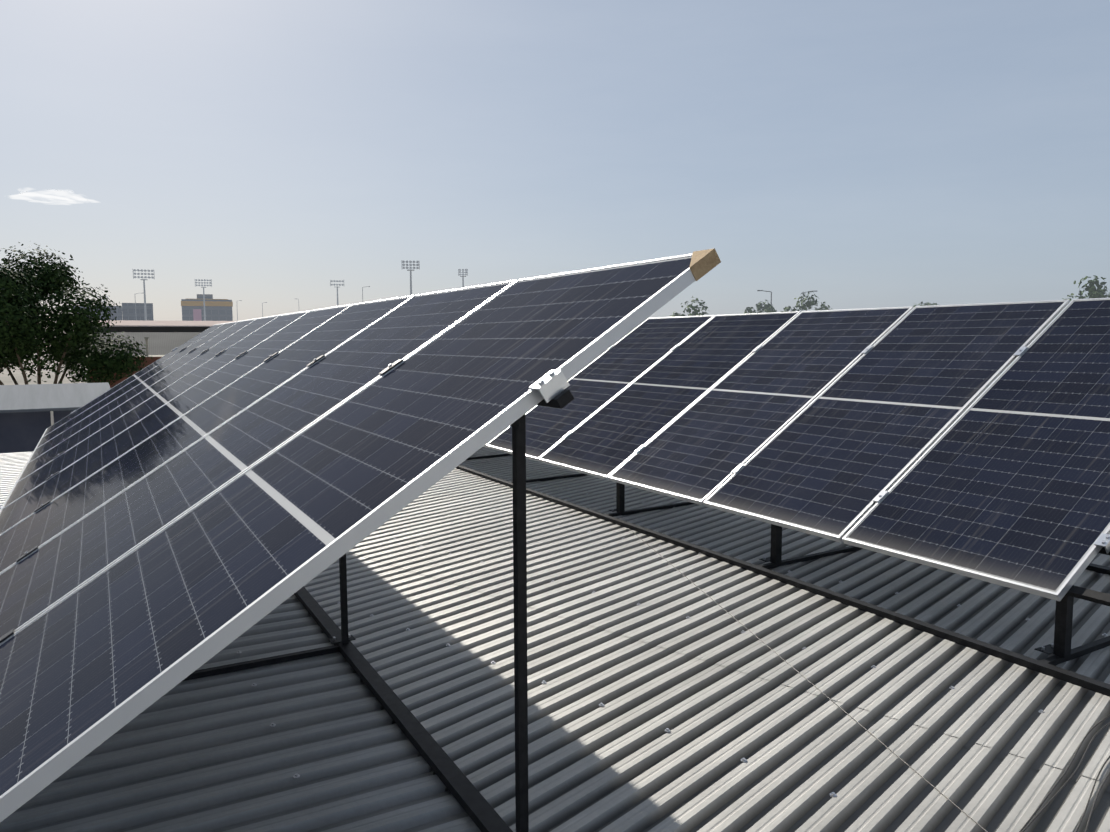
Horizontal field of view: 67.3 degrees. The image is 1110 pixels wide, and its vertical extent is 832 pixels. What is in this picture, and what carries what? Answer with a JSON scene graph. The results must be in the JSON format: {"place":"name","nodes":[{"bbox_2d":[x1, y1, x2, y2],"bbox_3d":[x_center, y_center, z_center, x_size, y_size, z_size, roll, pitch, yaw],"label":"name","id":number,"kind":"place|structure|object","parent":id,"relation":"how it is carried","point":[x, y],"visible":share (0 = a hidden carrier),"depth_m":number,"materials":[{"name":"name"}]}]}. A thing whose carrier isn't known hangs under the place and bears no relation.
{"place":"outdoors","nodes":[
{"label":"outdoors","id":0,"kind":"place"},
{"bbox_2d":[0,345,86,384],"bbox_3d":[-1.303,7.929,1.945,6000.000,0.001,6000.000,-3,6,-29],"label":"ground","id":1,"kind":"structure","parent":0,"point":[5,379],"depth_m":199.66,"materials":[{"name":"grey concrete"}]},
{"bbox_2d":[0,297,59,372],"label":"tree","id":2,"kind":"object","parent":1,"relation":"on","point":[2,369],"visible":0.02,"depth_m":50.63,"materials":[{"name":"green plant"}]},
{"bbox_2d":[0,241,152,386],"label":"tree","id":3,"kind":"object","parent":1,"relation":"on","point":[72,346],"visible":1,"depth_m":37.86,"materials":[{"name":"green plant"}]},
{"bbox_2d":[110,337,164,387],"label":"annex flat roof","id":4,"kind":"structure","parent":1,"relation":"on","point":[154,359],"depth_m":42.12,"materials":[{"name":"red brick"}]},
{"bbox_2d":[133,269,154,320],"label":"floodlight mast","id":5,"kind":"object","parent":1,"relation":"on","point":[145,309],"visible":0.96,"depth_m":266.87,"materials":[{"name":"silver metal"}]},
{"bbox_2d":[195,279,211,320],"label":"floodlight mast","id":6,"kind":"object","parent":1,"relation":"on","point":[203,292],"visible":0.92,"depth_m":329.15,"materials":[{"name":"silver metal"}]},
{"bbox_2d":[330,280,343,305],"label":"floodlight mast","id":7,"kind":"object","parent":1,"relation":"on","point":[337,288],"visible":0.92,"depth_m":316.05,"materials":[{"name":"silver metal"}]},
{"bbox_2d":[401,260,419,294],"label":"floodlight mast","id":8,"kind":"object","parent":1,"relation":"on","point":[410,270],"visible":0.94,"depth_m":243.26,"materials":[{"name":"silver metal"}]},
{"bbox_2d":[458,269,467,287],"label":"floodlight mast","id":9,"kind":"object","parent":1,"relation":"on","point":[462,276],"visible":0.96,"depth_m":294.56,"materials":[{"name":"silver metal"}]},
{"bbox_2d":[670,296,707,316],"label":"tree","id":10,"kind":"object","parent":1,"relation":"on","point":[694,312],"depth_m":92.24,"materials":[{"name":"green plant"}]},
{"bbox_2d":[743,300,775,313],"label":"tree","id":11,"kind":"object","parent":1,"relation":"on","point":[767,308],"visible":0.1,"depth_m":114.70,"materials":[{"name":"green plant"}]},
{"bbox_2d":[776,291,831,311],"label":"tree","id":12,"kind":"object","parent":1,"relation":"on","point":[809,303],"visible":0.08,"depth_m":103.53,"materials":[{"name":"green plant"}]},
{"bbox_2d":[913,302,936,306],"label":"tree","id":13,"kind":"object","parent":1,"relation":"on","point":[925,304],"visible":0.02,"depth_m":124.64,"materials":[{"name":"green plant"}]},
{"bbox_2d":[1062,275,1109,300],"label":"tree","id":14,"kind":"object","parent":1,"relation":"on","point":[1094,292],"visible":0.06,"depth_m":74.20,"materials":[{"name":"green plant"}]},
{"bbox_2d":[10,188,97,204],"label":"cloud","id":15,"kind":"structure","parent":0,"point":[26,195],"depth_m":3773.55,"materials":[{"name":"white"}]},
{"bbox_2d":[0,382,110,452],"bbox_3d":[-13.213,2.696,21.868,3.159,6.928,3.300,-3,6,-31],"label":"parapet wall","id":16,"kind":"structure","parent":0,"point":[30,414],"depth_m":20.55,"materials":[{"name":"white paint"}]},
{"bbox_2d":[74,306,121,319],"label":"office block","id":17,"kind":"structure","parent":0,"point":[118,314],"depth_m":369.46,"materials":[{"name":"grey glass"}]},
{"bbox_2d":[122,303,153,320],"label":"office block","id":18,"kind":"structure","parent":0,"point":[128,311],"depth_m":378.62,"materials":[{"name":"grey glass"}]},
{"bbox_2d":[87,332,201,384],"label":"building","id":19,"kind":"structure","parent":0,"point":[162,343],"depth_m":53.37,"materials":[{"name":"grey concrete"}]},
{"bbox_2d":[94,320,235,331],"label":"building roof","id":20,"kind":"structure","parent":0,"point":[156,326],"depth_m":85.69,"materials":[{"name":"grey"}]},
{"bbox_2d":[181,294,232,320],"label":"building","id":21,"kind":"structure","parent":0,"point":[215,309],"depth_m":431.33,"materials":[{"name":"grey concrete"}]},
{"bbox_2d":[0,0,1109,343],"label":"sky","id":22,"kind":"structure","parent":0,"point":[858,154],"materials":[{"name":"blue"}]},
{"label":"building walls","id":23,"kind":"object","parent":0,"visible":0},
{"bbox_2d":[0,451,479,831],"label":"corrugated roof","id":24,"kind":"object","parent":23,"relation":"on","point":[321,743],"visible":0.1,"depth_m":2.86,"materials":[{"name":"silver metal"}]},
{"bbox_2d":[0,347,573,831],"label":"panel mounting frame","id":25,"kind":"object","parent":24,"relation":"on","point":[454,779],"visible":0.42,"depth_m":2.50,"materials":[{"name":"black paint"}]},
{"bbox_2d":[0,253,695,821],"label":"solar panels","id":26,"kind":"object","parent":25,"relation":"on","point":[198,511],"visible":1,"depth_m":2.44,"materials":[{"name":"blue"}]},
{"bbox_2d":[689,248,720,280],"bbox_3d":[0.366,-0.392,2.178,0.101,0.085,0.088,-3,6,-29],"label":"corner protector","id":27,"kind":"object","parent":26,"relation":"on","point":[703,263],"visible":1,"depth_m":2.14,"materials":[{"name":"beige cardboard"}]},
{"bbox_2d":[295,447,1109,831],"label":"corrugated roof","id":28,"kind":"object","parent":23,"relation":"on","point":[665,695],"visible":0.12,"depth_m":3.52,"materials":[{"name":"silver metal"}]},
{"bbox_2d":[456,345,1109,696],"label":"panel mounting frame","id":29,"kind":"object","parent":28,"relation":"on","point":[1061,650],"visible":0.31,"depth_m":4.20,"materials":[{"name":"black paint"}]},
{"bbox_2d":[483,298,1109,600],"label":"solar panels","id":30,"kind":"object","parent":29,"relation":"on","point":[968,441],"visible":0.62,"depth_m":5.22,"materials":[{"name":"blue"}]},
{"bbox_2d":[628,528,986,831],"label":"cable","id":31,"kind":"object","parent":28,"relation":"on","point":[835,703],"visible":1,"depth_m":3.09,"materials":[{"name":"grey"}]},
{"bbox_2d":[1019,715,1109,831],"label":"cables on roof","id":32,"kind":"object","parent":28,"relation":"on","point":[1046,805],"visible":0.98,"depth_m":2.56,"materials":[{"name":"grey"}]}
]}

